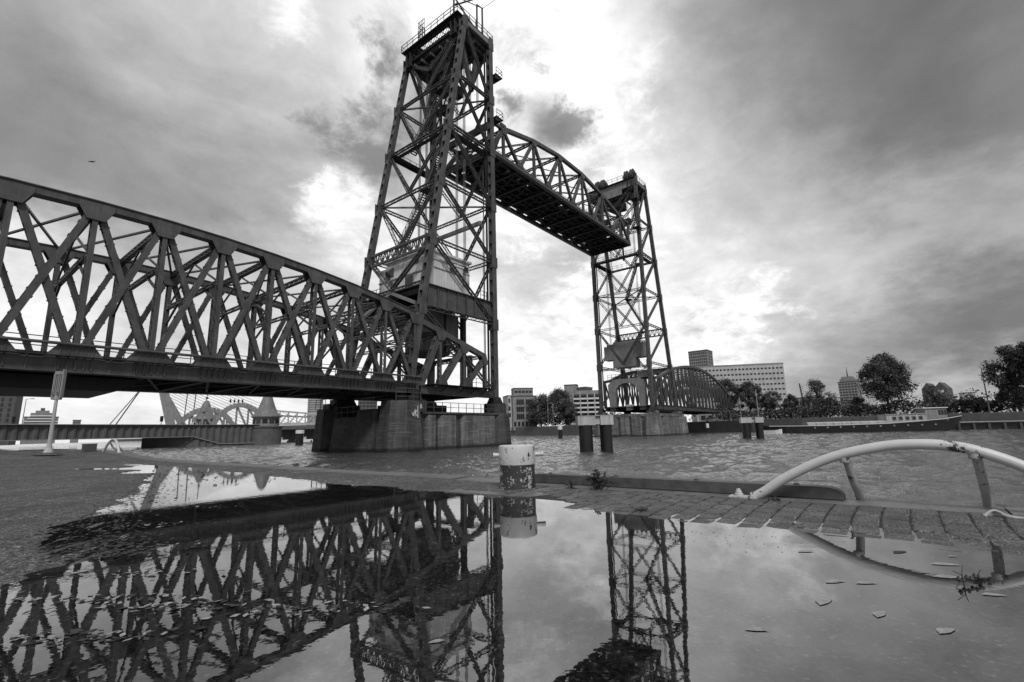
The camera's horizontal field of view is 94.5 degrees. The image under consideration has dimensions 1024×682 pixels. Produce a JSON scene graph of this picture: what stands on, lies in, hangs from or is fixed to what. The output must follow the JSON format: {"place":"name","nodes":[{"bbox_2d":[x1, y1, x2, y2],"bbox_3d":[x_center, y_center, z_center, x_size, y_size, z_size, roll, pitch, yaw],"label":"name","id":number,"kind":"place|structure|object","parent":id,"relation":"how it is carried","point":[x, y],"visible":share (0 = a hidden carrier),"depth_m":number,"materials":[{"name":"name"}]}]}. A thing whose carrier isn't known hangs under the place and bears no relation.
{"place":"outdoors","nodes":[
{"label":"outdoors","id":0,"kind":"place"},
{"bbox_2d":[11,416,15,423],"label":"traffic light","id":1,"kind":"object","parent":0,"point":[13,419],"visible":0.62,"depth_m":122.85,"materials":[{"name":"metal"}]},
{"bbox_2d":[20,408,58,443],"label":"building","id":2,"kind":"structure","parent":0,"point":[42,416],"depth_m":238.84,"materials":[{"name":"concrete"}]},
{"bbox_2d":[0,441,141,449],"bbox_3d":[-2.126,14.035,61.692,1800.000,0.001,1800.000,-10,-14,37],"label":"water","id":3,"kind":"structure","parent":0,"point":[65,445],"depth_m":237.12,"materials":[{"name":"grey liquid"}]},
{"bbox_2d":[0,396,22,444],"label":"building","id":4,"kind":"structure","parent":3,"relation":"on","point":[10,406],"depth_m":177.16,"materials":[{"name":"concrete"}]},
{"bbox_2d":[0,424,279,447],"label":"harbour wall","id":5,"kind":"structure","parent":3,"relation":"in","point":[169,435],"depth_m":100.71,"materials":[{"name":"concrete"}]},
{"bbox_2d":[193,395,213,423],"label":"cone tower","id":6,"kind":"structure","parent":3,"relation":"in","point":[198,416],"depth_m":144.13,"materials":[{"name":"concrete"}]},
{"bbox_2d":[110,392,302,423],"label":"cable stayed pylon","id":7,"kind":"object","parent":3,"relation":"on","point":[171,414],"visible":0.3,"depth_m":385.57,"materials":[{"name":"metal"}]},
{"bbox_2d":[251,397,282,443],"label":"cone tower","id":8,"kind":"structure","parent":3,"relation":"in","point":[266,416],"depth_m":120.42,"materials":[{"name":"stone"}]},
{"bbox_2d":[295,430,304,444],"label":"marker pile","id":9,"kind":"object","parent":3,"relation":"in","point":[299,437],"visible":0.87,"depth_m":97.20,"materials":[{"name":"black paint"}]},
{"bbox_2d":[70,420,80,442],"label":"building","id":10,"kind":"structure","parent":0,"point":[75,422],"depth_m":247.56,"materials":[{"name":"brick"}]},
{"bbox_2d":[176,407,234,423],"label":"arched girder","id":11,"kind":"object","parent":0,"point":[215,411],"visible":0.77,"depth_m":124.94,"materials":[{"name":"grey metal"}]},
{"bbox_2d":[211,403,256,423],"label":"arched girder","id":12,"kind":"object","parent":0,"point":[237,406],"visible":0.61,"depth_m":128.99,"materials":[{"name":"grey metal"}]},
{"bbox_2d":[0,449,548,592],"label":"ground","id":13,"kind":"structure","parent":0,"point":[44,491],"depth_m":8.94,"materials":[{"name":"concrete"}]},
{"bbox_2d":[33,369,66,454],"bbox_3d":[-22.351,3.441,23.113,1.100,4.110,1.100,-10,-14,37],"label":"light mast","id":14,"kind":"object","parent":13,"relation":"on","point":[58,386],"visible":1,"depth_m":23.16,"materials":[{"name":"grey metal"}]},
{"bbox_2d":[81,443,97,451],"bbox_3d":[-23.455,5.978,26.236,0.860,0.580,0.560,-10,-14,37],"label":"cable box","id":15,"kind":"object","parent":13,"relation":"on","point":[89,447],"visible":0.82,"depth_m":26.01,"materials":[{"name":"metal"}]},
{"bbox_2d":[1,473,460,648],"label":"leaf litter","id":16,"kind":"object","parent":13,"relation":"on","point":[87,545],"visible":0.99,"depth_m":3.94,"materials":[{"name":"grey plant"}]},
{"bbox_2d":[125,470,829,551],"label":"debris specks","id":17,"kind":"object","parent":13,"relation":"on","point":[388,486],"visible":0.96,"depth_m":10.12,"materials":[{"name":"grey plant"}]},
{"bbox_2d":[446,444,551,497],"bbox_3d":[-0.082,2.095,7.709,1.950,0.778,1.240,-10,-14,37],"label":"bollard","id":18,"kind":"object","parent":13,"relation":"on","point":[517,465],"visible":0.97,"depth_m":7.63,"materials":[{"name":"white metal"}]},
{"bbox_2d":[0,464,1023,681],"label":"puddle","id":19,"kind":"object","parent":13,"relation":"on","point":[540,590],"depth_m":2.75,"materials":[{"name":"grey liquid"}]},
{"bbox_2d":[429,639,442,642],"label":"floating leaf","id":20,"kind":"object","parent":19,"relation":"on","point":[435,640],"visible":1,"depth_m":2.19,"materials":[{"name":"grey plant"}]},
{"bbox_2d":[744,627,766,630],"bbox_3d":[1.151,1.360,2.236,0.112,0.002,0.047,-2,-11,2],"label":"floating leaf","id":21,"kind":"object","parent":19,"relation":"on","point":[756,629],"visible":1,"depth_m":2.23,"materials":[{"name":"grey plant"}]},
{"bbox_2d":[815,598,831,604],"bbox_3d":[1.683,1.409,2.562,0.073,0.003,0.150,-10,-14,37],"label":"floating leaf","id":22,"kind":"object","parent":19,"relation":"on","point":[821,601],"visible":1,"depth_m":2.57,"materials":[{"name":"grey plant"}]},
{"bbox_2d":[826,579,843,582],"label":"floating leaf","id":23,"kind":"object","parent":19,"relation":"on","point":[831,581],"visible":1,"depth_m":2.88,"materials":[{"name":"grey plant"}]},
{"bbox_2d":[857,581,876,583],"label":"floating leaf","id":24,"kind":"object","parent":19,"relation":"on","point":[864,582],"visible":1,"depth_m":2.85,"materials":[{"name":"grey plant"}]},
{"bbox_2d":[872,611,885,616],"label":"floating leaf","id":25,"kind":"object","parent":19,"relation":"on","point":[879,613],"visible":1,"depth_m":2.38,"materials":[{"name":"grey plant"}]},
{"bbox_2d":[936,628,954,633],"bbox_3d":[1.983,1.328,2.172,0.123,0.002,0.053,5,-13,-31],"label":"floating leaf","id":26,"kind":"object","parent":19,"relation":"on","point":[943,630],"visible":1,"depth_m":2.17,"materials":[{"name":"grey plant"}]},
{"bbox_2d":[932,562,958,564],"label":"floating leaf","id":27,"kind":"object","parent":19,"relation":"on","point":[940,563],"visible":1,"depth_m":3.18,"materials":[{"name":"grey plant"}]},
{"bbox_2d":[932,575,963,577],"bbox_3d":[2.686,1.453,2.923,0.165,0.003,0.070,-6,-12,22],"label":"floating leaf","id":28,"kind":"object","parent":19,"relation":"on","point":[947,576],"visible":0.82,"depth_m":2.92,"materials":[{"name":"grey plant"}]},
{"bbox_2d":[952,570,981,587],"bbox_3d":[2.706,1.389,2.803,0.331,0.112,0.039,3,-12,-21],"label":"twig","id":29,"kind":"object","parent":19,"relation":"on","point":[970,577],"visible":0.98,"depth_m":2.79,"materials":[{"name":"black plant"}]},
{"bbox_2d":[983,592,1003,595],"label":"floating leaf","id":30,"kind":"object","parent":19,"relation":"on","point":[988,593],"visible":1,"depth_m":2.60,"materials":[{"name":"grey plant"}]},
{"bbox_2d":[0,0,1023,443],"label":"sky","id":31,"kind":"structure","parent":0,"point":[831,185],"materials":[{"name":"grey"}]},
{"bbox_2d":[97,428,1023,509],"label":"water","id":32,"kind":"structure","parent":0,"point":[929,476],"depth_m":29.18,"materials":[{"name":"grey liquid"}]},
{"bbox_2d":[277,410,316,441],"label":"approach viaduct","id":33,"kind":"object","parent":32,"relation":"on","point":[289,429],"visible":0.43,"depth_m":144.82,"materials":[{"name":"concrete"}]},
{"bbox_2d":[295,437,311,441],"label":"moored boat","id":34,"kind":"object","parent":32,"relation":"on","point":[306,440],"visible":0.54,"depth_m":140.42,"materials":[{"name":"white paint"}]},
{"bbox_2d":[311,388,510,452],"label":"bridge pier","id":35,"kind":"structure","parent":32,"relation":"in","point":[407,425],"depth_m":53.74,"materials":[{"name":"concrete"}]},
{"bbox_2d":[0,175,425,405],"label":"truss span","id":36,"kind":"object","parent":35,"relation":"on","point":[144,366],"visible":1,"depth_m":38.54,"materials":[{"name":"metal"}]},
{"bbox_2d":[343,0,504,405],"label":"lift tower","id":37,"kind":"structure","parent":35,"relation":"on","point":[439,65],"depth_m":67.42,"materials":[{"name":"metal"}]},
{"bbox_2d":[354,319,495,402],"bbox_3d":[-11.499,2.961,61.344,14.500,8.981,13.900,-10,-14,37],"label":"short truss span","id":38,"kind":"object","parent":37,"relation":"attached to","point":[440,389],"visible":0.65,"depth_m":58.84,"materials":[{"name":"metal"}]},
{"bbox_2d":[364,248,492,325],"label":"machine house","id":39,"kind":"structure","parent":37,"relation":"on","point":[447,290],"depth_m":60.68,"materials":[{"name":"metal"}]},
{"bbox_2d":[385,271,390,281],"bbox_3d":[-16.510,-8.599,62.943,1.160,1.360,0.100,-10,-14,37],"label":"window","id":40,"kind":"structure","parent":39,"relation":"in","point":[387,274],"depth_m":62.87,"materials":[{"name":"glass"}]},
{"bbox_2d":[390,268,393,276],"bbox_3d":[-15.890,-9.001,62.513,0.860,1.160,0.100,-10,-14,37],"label":"window","id":41,"kind":"structure","parent":39,"relation":"in","point":[391,270],"depth_m":62.40,"materials":[{"name":"glass"}]},
{"bbox_2d":[405,276,408,284],"bbox_3d":[-13.338,-7.513,60.207,0.860,1.460,0.100,-10,-14,37],"label":"window","id":42,"kind":"structure","parent":39,"relation":"in","point":[406,278],"depth_m":60.20,"materials":[{"name":"glass"}]},
{"bbox_2d":[409,274,412,285],"bbox_3d":[-12.791,-7.656,59.792,0.860,1.560,0.100,-10,-14,37],"label":"window","id":43,"kind":"structure","parent":39,"relation":"in","point":[410,276],"depth_m":59.73,"materials":[{"name":"glass"}]},
{"bbox_2d":[398,310,465,380],"bbox_3d":[-10.792,0.784,63.477,6.400,10.500,6.900,-10,-14,37],"label":"counterweight","id":44,"kind":"object","parent":37,"relation":"hanging from","point":[448,323],"visible":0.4,"depth_m":62.23,"materials":[{"name":"metal"}]},
{"bbox_2d":[445,122,630,255],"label":"lift span","id":45,"kind":"object","parent":37,"relation":"attached to","point":[536,199],"visible":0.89,"depth_m":89.72,"materials":[{"name":"metal"}]},
{"bbox_2d":[557,425,561,438],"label":"marker pile","id":46,"kind":"object","parent":32,"relation":"in","point":[559,431],"visible":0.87,"depth_m":100.34,"materials":[{"name":"black paint"}]},
{"bbox_2d":[575,415,613,452],"bbox_3d":[6.959,8.770,39.539,2.920,4.970,2.180,-2,-11,1],"label":"mooring dolphin","id":47,"kind":"object","parent":32,"relation":"in","point":[605,423],"visible":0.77,"depth_m":38.85,"materials":[{"name":"black paint"}]},
{"bbox_2d":[593,408,689,436],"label":"bridge pier","id":48,"kind":"structure","parent":32,"relation":"in","point":[656,422],"depth_m":105.88,"materials":[{"name":"concrete"}]},
{"bbox_2d":[585,168,678,413],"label":"lift tower","id":49,"kind":"structure","parent":48,"relation":"on","point":[629,186],"depth_m":116.13,"materials":[{"name":"metal"}]},
{"bbox_2d":[604,340,645,368],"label":"counterweight","id":50,"kind":"object","parent":49,"relation":"hanging from","point":[621,349],"visible":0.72,"depth_m":112.74,"materials":[{"name":"concrete"}]},
{"bbox_2d":[607,369,652,410],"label":"portal frame","id":51,"kind":"object","parent":49,"relation":"on","point":[639,383],"visible":0.99,"depth_m":108.49,"materials":[{"name":"metal"}]},
{"bbox_2d":[604,365,736,414],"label":"bow truss span","id":52,"kind":"object","parent":49,"relation":"attached to","point":[701,391],"visible":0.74,"depth_m":126.23,"materials":[{"name":"metal"}]},
{"bbox_2d":[739,390,763,438],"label":"mooring dolphin","id":53,"kind":"object","parent":32,"relation":"in","point":[758,421],"visible":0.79,"depth_m":66.21,"materials":[{"name":"black paint"}]},
{"bbox_2d":[764,429,781,433],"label":"boat","id":54,"kind":"object","parent":32,"relation":"on","point":[779,431],"visible":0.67,"depth_m":91.04,"materials":[{"name":"white paint"}]},
{"bbox_2d":[763,404,961,433],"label":"barge","id":55,"kind":"object","parent":32,"relation":"on","point":[931,419],"visible":0.97,"depth_m":89.82,"materials":[{"name":"black paint"}]},
{"bbox_2d":[952,420,1023,429],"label":"fender wall","id":56,"kind":"structure","parent":32,"relation":"in","point":[1003,424],"depth_m":89.99,"materials":[{"name":"black paint"}]},
{"bbox_2d":[112,412,1023,441],"bbox_3d":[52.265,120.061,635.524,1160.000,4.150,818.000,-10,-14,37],"label":"quay wall","id":57,"kind":"structure","parent":0,"point":[718,426],"depth_m":124.20,"materials":[{"name":"brick"}]},
{"bbox_2d":[139,411,1023,438],"bbox_3d":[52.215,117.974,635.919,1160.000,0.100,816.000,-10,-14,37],"label":"bank","id":58,"kind":"structure","parent":0,"point":[801,418],"depth_m":111.50,"materials":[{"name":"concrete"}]},
{"bbox_2d":[307,399,322,422],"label":"building","id":59,"kind":"structure","parent":58,"relation":"on","point":[312,404],"depth_m":298.79,"materials":[{"name":"concrete"}]},
{"bbox_2d":[358,401,376,409],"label":"building","id":60,"kind":"structure","parent":58,"relation":"on","point":[363,405],"depth_m":218.56,"materials":[{"name":"brick"}]},
{"bbox_2d":[502,395,515,430],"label":"building","id":61,"kind":"structure","parent":58,"relation":"on","point":[507,399],"depth_m":194.16,"materials":[{"name":"grey concrete"}]},
{"bbox_2d":[511,388,532,395],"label":"building","id":62,"kind":"structure","parent":58,"relation":"on","point":[521,391],"depth_m":249.28,"materials":[{"name":"brick"}]},
{"bbox_2d":[511,395,536,430],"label":"building","id":63,"kind":"structure","parent":58,"relation":"on","point":[519,410],"depth_m":192.03,"materials":[{"name":"concrete"}]},
{"bbox_2d":[523,394,553,425],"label":"tree","id":64,"kind":"object","parent":58,"relation":"on","point":[537,416],"visible":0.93,"depth_m":182.49,"materials":[{"name":"grey plant"}]},
{"bbox_2d":[542,386,577,425],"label":"tree","id":65,"kind":"object","parent":58,"relation":"on","point":[556,397],"visible":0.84,"depth_m":181.55,"materials":[{"name":"grey plant"}]},
{"bbox_2d":[558,399,577,425],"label":"tree","id":66,"kind":"object","parent":58,"relation":"on","point":[569,411],"visible":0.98,"depth_m":176.65,"materials":[{"name":"black plant"}]},
{"bbox_2d":[564,384,577,425],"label":"building","id":67,"kind":"structure","parent":58,"relation":"on","point":[570,388],"depth_m":238.87,"materials":[{"name":"concrete"}]},
{"bbox_2d":[534,412,621,426],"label":"bank shrubs","id":68,"kind":"object","parent":58,"relation":"on","point":[570,422],"visible":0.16,"depth_m":184.68,"materials":[{"name":"black plant"}]},
{"bbox_2d":[577,386,592,390],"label":"building","id":69,"kind":"structure","parent":58,"relation":"on","point":[583,388],"depth_m":237.66,"materials":[{"name":"concrete"}]},
{"bbox_2d":[571,390,599,420],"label":"building","id":70,"kind":"structure","parent":58,"relation":"on","point":[586,402],"depth_m":186.12,"materials":[{"name":"concrete"}]},
{"bbox_2d":[688,349,713,365],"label":"building","id":71,"kind":"structure","parent":58,"relation":"on","point":[701,357],"depth_m":393.92,"materials":[{"name":"concrete"}]},
{"bbox_2d":[705,417,717,420],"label":"parked car","id":72,"kind":"object","parent":58,"relation":"on","point":[711,419],"visible":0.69,"depth_m":143.36,"materials":[{"name":"white paint"}]},
{"bbox_2d":[699,413,743,421],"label":"building","id":73,"kind":"structure","parent":58,"relation":"on","point":[702,417],"depth_m":177.96,"materials":[{"name":"brick"}]},
{"bbox_2d":[712,378,741,420],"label":"tree","id":74,"kind":"object","parent":58,"relation":"on","point":[727,385],"visible":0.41,"depth_m":162.58,"materials":[{"name":"black plant"}]},
{"bbox_2d":[689,362,786,421],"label":"building","id":75,"kind":"structure","parent":58,"relation":"on","point":[769,376],"depth_m":242.13,"materials":[{"name":"grey concrete"}]},
{"bbox_2d":[733,381,764,416],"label":"tree","id":76,"kind":"object","parent":58,"relation":"on","point":[747,390],"visible":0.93,"depth_m":156.97,"materials":[{"name":"grey plant"}]},
{"bbox_2d":[759,395,776,418],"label":"tree","id":77,"kind":"object","parent":58,"relation":"on","point":[763,400],"visible":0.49,"depth_m":155.40,"materials":[{"name":"black plant"}]},
{"bbox_2d":[763,390,781,418],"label":"tree","id":78,"kind":"object","parent":58,"relation":"on","point":[772,399],"visible":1,"depth_m":147.49,"materials":[{"name":"black plant"}]},
{"bbox_2d":[542,388,1010,424],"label":"distant wood","id":79,"kind":"object","parent":58,"relation":"on","point":[840,399],"visible":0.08,"depth_m":149.22,"materials":[{"name":"black plant"}]},
{"bbox_2d":[781,393,798,417],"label":"tree","id":80,"kind":"object","parent":58,"relation":"on","point":[786,404],"visible":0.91,"depth_m":140.81,"materials":[{"name":"black plant"}]},
{"bbox_2d":[799,383,805,412],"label":"ship mast","id":81,"kind":"object","parent":58,"relation":"on","point":[801,395],"visible":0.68,"depth_m":135.76,"materials":[{"name":"metal"}]},
{"bbox_2d":[785,396,824,418],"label":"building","id":82,"kind":"structure","parent":58,"relation":"on","point":[799,399],"depth_m":169.14,"materials":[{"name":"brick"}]},
{"bbox_2d":[800,378,838,417],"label":"tree","id":83,"kind":"object","parent":58,"relation":"on","point":[817,398],"visible":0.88,"depth_m":133.28,"materials":[{"name":"grey plant"}]},
{"bbox_2d":[815,397,842,416],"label":"tree","id":84,"kind":"object","parent":58,"relation":"on","point":[831,402],"visible":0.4,"depth_m":130.53,"materials":[{"name":"black plant"}]},
{"bbox_2d":[837,369,863,416],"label":"building","id":85,"kind":"structure","parent":58,"relation":"on","point":[848,387],"depth_m":341.97,"materials":[{"name":"concrete"}]},
{"bbox_2d":[847,396,869,414],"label":"tree","id":86,"kind":"object","parent":58,"relation":"on","point":[858,401],"visible":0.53,"depth_m":124.17,"materials":[{"name":"black plant"}]},
{"bbox_2d":[705,395,1023,420],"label":"bank shrubs","id":87,"kind":"object","parent":58,"relation":"on","point":[817,410],"visible":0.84,"depth_m":120.00,"materials":[{"name":"black plant"}]},
{"bbox_2d":[856,351,921,413],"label":"tree","id":88,"kind":"object","parent":58,"relation":"on","point":[884,366],"visible":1,"depth_m":115.78,"materials":[{"name":"black plant"}]},
{"bbox_2d":[922,385,950,407],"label":"tree","id":89,"kind":"object","parent":58,"relation":"on","point":[931,391],"visible":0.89,"depth_m":109.65,"materials":[{"name":"black plant"}]},
{"bbox_2d":[921,382,957,413],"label":"building","id":90,"kind":"structure","parent":58,"relation":"on","point":[944,387],"depth_m":170.66,"materials":[{"name":"grey"}]},
{"bbox_2d":[958,392,978,412],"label":"building","id":91,"kind":"structure","parent":58,"relation":"on","point":[964,395],"depth_m":186.97,"materials":[{"name":"grey concrete"}]},
{"bbox_2d":[957,395,990,412],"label":"tree","id":92,"kind":"object","parent":58,"relation":"on","point":[980,403],"visible":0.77,"depth_m":103.49,"materials":[{"name":"black plant"}]},
{"bbox_2d":[981,367,990,411],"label":"street lamp","id":93,"kind":"object","parent":58,"relation":"on","point":[986,392],"visible":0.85,"depth_m":98.53,"materials":[{"name":"grey metal"}]},
{"bbox_2d":[978,344,1023,410],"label":"tree","id":94,"kind":"object","parent":58,"relation":"on","point":[1012,368],"visible":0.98,"depth_m":96.55,"materials":[{"name":"black plant"}]},
{"bbox_2d":[1002,385,1022,411],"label":"tree","id":95,"kind":"object","parent":58,"relation":"on","point":[1009,402],"visible":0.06,"depth_m":101.89,"materials":[{"name":"black plant"}]},
{"bbox_2d":[1014,341,1023,394],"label":"tree","id":96,"kind":"object","parent":58,"relation":"on","point":[1020,346],"visible":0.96,"depth_m":93.78,"materials":[{"name":"plant"}]},
{"bbox_2d":[520,486,1023,555],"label":"brick pavement","id":97,"kind":"structure","parent":0,"point":[972,527],"depth_m":4.85,"materials":[{"name":"grey brick"}]},
{"bbox_2d":[566,478,575,487],"bbox_3d":[0.935,2.300,7.625,0.146,0.165,0.262,3,-12,-22],"label":"weed","id":98,"kind":"object","parent":97,"relation":"on","point":[571,484],"visible":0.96,"depth_m":7.61,"materials":[{"name":"black plant"}]},
{"bbox_2d":[582,469,631,489],"bbox_3d":[1.488,2.146,7.362,0.748,0.346,0.643,-4,-11,15],"label":"weed","id":99,"kind":"object","parent":97,"relation":"on","point":[596,482],"visible":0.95,"depth_m":7.28,"materials":[{"name":"black plant"}]},
{"bbox_2d":[631,506,647,510],"bbox_3d":[1.492,1.946,5.474,0.192,0.076,0.176,5,-12,-29],"label":"weed","id":100,"kind":"object","parent":97,"relation":"on","point":[642,508],"visible":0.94,"depth_m":5.46,"materials":[{"name":"grey plant"}]},
{"bbox_2d":[767,496,779,501],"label":"weed","id":101,"kind":"object","parent":97,"relation":"on","point":[776,498],"visible":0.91,"depth_m":5.78,"materials":[{"name":"grey plant"}]},
{"bbox_2d":[982,509,1023,517],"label":"rope piece","id":102,"kind":"object","parent":97,"relation":"on","point":[993,512],"visible":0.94,"depth_m":4.53,"materials":[{"name":"white"}]},
{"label":"quay wall","id":103,"kind":"structure","parent":0,"visible":0},
{"bbox_2d":[55,449,1023,515],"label":"quay coping","id":104,"kind":"object","parent":103,"relation":"on","point":[939,506],"visible":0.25,"depth_m":6.98,"materials":[{"name":"concrete"}]},
{"bbox_2d":[102,438,124,452],"bbox_3d":[-21.094,5.886,25.266,3.540,1.362,0.671,-10,-14,37],"label":"ladder rail","id":105,"kind":"object","parent":104,"relation":"attached to","point":[119,448],"visible":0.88,"depth_m":24.94,"materials":[{"name":"grey metal"}]},
{"bbox_2d":[535,472,845,499],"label":"kerb beam","id":106,"kind":"structure","parent":104,"relation":"on","point":[799,490],"depth_m":6.74,"materials":[{"name":"concrete"}]},
{"bbox_2d":[729,439,1023,506],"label":"ladder rail","id":107,"kind":"object","parent":104,"relation":"attached to","point":[976,454],"visible":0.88,"depth_m":5.29,"materials":[{"name":"white metal"}]}
]}

